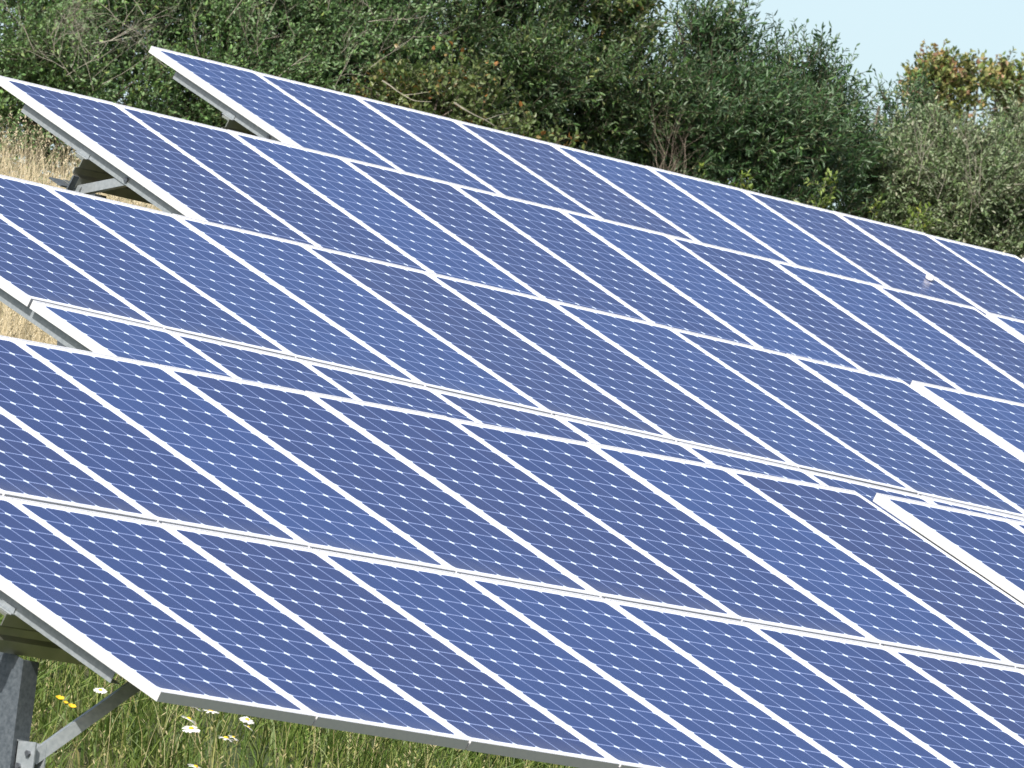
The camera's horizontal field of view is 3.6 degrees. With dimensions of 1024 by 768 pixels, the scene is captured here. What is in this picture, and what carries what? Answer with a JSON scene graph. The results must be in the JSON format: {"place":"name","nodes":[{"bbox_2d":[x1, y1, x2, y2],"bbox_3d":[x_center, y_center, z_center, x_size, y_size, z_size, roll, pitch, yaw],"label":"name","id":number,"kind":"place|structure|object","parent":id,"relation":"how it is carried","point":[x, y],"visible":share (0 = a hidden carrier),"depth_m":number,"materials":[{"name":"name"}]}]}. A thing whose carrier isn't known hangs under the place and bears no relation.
{"place":"outdoors","nodes":[
{"label":"outdoors","id":0,"kind":"place"},
{"bbox_2d":[0,309,576,767],"bbox_3d":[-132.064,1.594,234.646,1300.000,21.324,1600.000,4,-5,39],"label":"ground","id":1,"kind":"structure","parent":0,"point":[206,723],"depth_m":76.88,"materials":[{"name":"green plant"}]},
{"bbox_2d":[52,695,63,764],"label":"buttercup","id":2,"kind":"object","parent":1,"relation":"on","point":[59,697],"visible":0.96,"depth_m":73.88,"materials":[{"name":"yellow plant"}]},
{"bbox_2d":[61,701,67,767],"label":"buttercup","id":3,"kind":"object","parent":1,"relation":"on","point":[64,724],"visible":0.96,"depth_m":73.83,"materials":[{"name":"yellow plant"}]},
{"bbox_2d":[59,703,75,767],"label":"buttercup","id":4,"kind":"object","parent":1,"relation":"on","point":[71,705],"visible":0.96,"depth_m":73.56,"materials":[{"name":"yellow plant"}]},
{"bbox_2d":[0,107,162,344],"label":"dry grass","id":5,"kind":"structure","parent":1,"relation":"on","point":[10,324],"depth_m":110.10,"materials":[{"name":"beige plant"}]},
{"bbox_2d":[93,688,106,767],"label":"daisy","id":6,"kind":"object","parent":1,"relation":"on","point":[101,690],"visible":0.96,"depth_m":74.08,"materials":[{"name":"white plant"}]},
{"bbox_2d":[0,0,219,205],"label":"leafy shrub","id":7,"kind":"object","parent":1,"relation":"on","point":[46,35],"visible":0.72,"depth_m":115.75,"materials":[{"name":"green plant"}]},
{"bbox_2d":[182,716,193,767],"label":"daisy","id":8,"kind":"object","parent":1,"relation":"on","point":[190,719],"visible":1,"depth_m":74.34,"materials":[{"name":"white plant"}]},
{"bbox_2d":[182,726,199,765],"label":"daisy","id":9,"kind":"object","parent":1,"relation":"on","point":[189,729],"visible":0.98,"depth_m":74.28,"materials":[{"name":"white plant"}]},
{"bbox_2d":[191,707,200,767],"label":"daisy","id":10,"kind":"object","parent":1,"relation":"on","point":[193,733],"visible":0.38,"depth_m":74.53,"materials":[{"name":"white plant"}]},
{"bbox_2d":[204,710,218,767],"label":"daisy","id":11,"kind":"object","parent":1,"relation":"on","point":[211,711],"visible":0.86,"depth_m":74.78,"materials":[{"name":"white plant"}]},
{"bbox_2d":[219,736,231,767],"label":"daisy","id":12,"kind":"object","parent":1,"relation":"on","point":[225,738],"visible":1,"depth_m":74.08,"materials":[{"name":"white plant"}]},
{"bbox_2d":[229,735,236,767],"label":"daisy","id":13,"kind":"object","parent":1,"relation":"on","point":[233,737],"visible":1,"depth_m":74.37,"materials":[{"name":"white plant"}]},
{"bbox_2d":[127,0,357,127],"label":"leafy shrub","id":14,"kind":"object","parent":1,"relation":"on","point":[231,22],"visible":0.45,"depth_m":117.33,"materials":[{"name":"green plant"}]},
{"bbox_2d":[241,725,249,767],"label":"daisy","id":15,"kind":"object","parent":1,"relation":"on","point":[248,727],"visible":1,"depth_m":74.59,"materials":[{"name":"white plant"}]},
{"bbox_2d":[239,716,253,765],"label":"daisy","id":16,"kind":"object","parent":1,"relation":"on","point":[246,719],"visible":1,"depth_m":74.89,"materials":[{"name":"white plant"}]},
{"bbox_2d":[246,0,460,100],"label":"leafy shrub","id":17,"kind":"object","parent":1,"relation":"on","point":[368,27],"visible":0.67,"depth_m":118.56,"materials":[{"name":"green plant"}]},
{"bbox_2d":[344,27,591,150],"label":"hawthorn bush","id":18,"kind":"object","parent":1,"relation":"on","point":[429,86],"visible":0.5,"depth_m":118.11,"materials":[{"name":"green plant"}]},
{"bbox_2d":[0,335,1023,767],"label":"solar array","id":19,"kind":"object","parent":1,"relation":"on","point":[184,537],"visible":1,"depth_m":70.89,"materials":[{"name":"glass"}]},
{"bbox_2d":[0,174,1023,527],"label":"solar array","id":20,"kind":"object","parent":1,"relation":"on","point":[86,272],"visible":0.56,"depth_m":83.32,"materials":[{"name":"glass"}]},
{"bbox_2d":[0,76,1023,403],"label":"solar array","id":21,"kind":"object","parent":1,"relation":"on","point":[204,172],"visible":0.38,"depth_m":94.47,"materials":[{"name":"glass"}]},
{"bbox_2d":[383,0,715,172],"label":"bushy tree","id":22,"kind":"object","parent":1,"relation":"on","point":[555,76],"visible":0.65,"depth_m":120.66,"materials":[{"name":"green plant"}]},
{"bbox_2d":[149,46,1023,319],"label":"solar array","id":23,"kind":"object","parent":1,"relation":"on","point":[409,140],"visible":0.31,"depth_m":105.64,"materials":[{"name":"glass"}]},
{"bbox_2d":[926,274,933,280],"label":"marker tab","id":24,"kind":"object","parent":23,"relation":"attached to","point":[930,277],"visible":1,"depth_m":107.81,"materials":[{"name":"white plastic"}]},
{"bbox_2d":[648,87,708,174],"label":"dead bush","id":25,"kind":"object","parent":1,"relation":"on","point":[673,144],"visible":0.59,"depth_m":120.56,"materials":[{"name":"plant"}]},
{"bbox_2d":[699,162,708,180],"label":"weed","id":26,"kind":"object","parent":1,"relation":"on","point":[700,164],"visible":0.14,"depth_m":118.30,"materials":[{"name":"green plant"}]},
{"bbox_2d":[725,169,753,190],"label":"weed","id":27,"kind":"object","parent":1,"relation":"on","point":[750,186],"visible":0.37,"depth_m":118.69,"materials":[{"name":"green plant"}]},
{"bbox_2d":[612,0,903,216],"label":"willow tree","id":28,"kind":"object","parent":1,"relation":"on","point":[780,127],"visible":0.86,"depth_m":122.09,"materials":[{"name":"green plant"}]},
{"bbox_2d":[804,168,837,208],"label":"weed","id":29,"kind":"object","parent":1,"relation":"on","point":[828,181],"visible":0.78,"depth_m":119.44,"materials":[{"name":"green plant"}]},
{"bbox_2d":[862,193,885,220],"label":"weed","id":30,"kind":"object","parent":1,"relation":"on","point":[876,203],"visible":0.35,"depth_m":119.91,"materials":[{"name":"green plant"}]},
{"bbox_2d":[852,58,953,210],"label":"leafy shrub","id":31,"kind":"object","parent":1,"relation":"on","point":[887,106],"visible":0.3,"depth_m":125.79,"materials":[{"name":"green plant"}]},
{"bbox_2d":[902,202,944,233],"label":"weed","id":32,"kind":"object","parent":1,"relation":"on","point":[913,216],"visible":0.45,"depth_m":120.29,"materials":[{"name":"green plant"}]},
{"bbox_2d":[825,70,1023,258],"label":"leafy shrub","id":33,"kind":"object","parent":1,"relation":"on","point":[964,183],"visible":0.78,"depth_m":123.78,"materials":[{"name":"green plant"}]},
{"bbox_2d":[873,493,1023,604],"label":"solar array","id":34,"kind":"object","parent":1,"relation":"on","point":[990,548],"visible":0.45,"depth_m":76.02,"materials":[{"name":"glass"}]},
{"bbox_2d":[894,38,1023,134],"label":"autumn tree","id":35,"kind":"object","parent":1,"relation":"on","point":[964,81],"visible":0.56,"depth_m":147.47,"materials":[{"name":"green plant"}]},
{"bbox_2d":[910,380,1023,459],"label":"solar array","id":36,"kind":"object","parent":1,"relation":"on","point":[999,421],"visible":0.5,"depth_m":87.88,"materials":[{"name":"glass"}]},
{"bbox_2d":[986,312,1023,340],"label":"solar array","id":37,"kind":"object","parent":1,"relation":"on","point":[1014,326],"visible":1,"depth_m":99.24,"materials":[{"name":"glass"}]},
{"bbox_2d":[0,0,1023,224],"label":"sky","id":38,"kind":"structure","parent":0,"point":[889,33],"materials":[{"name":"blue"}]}
]}

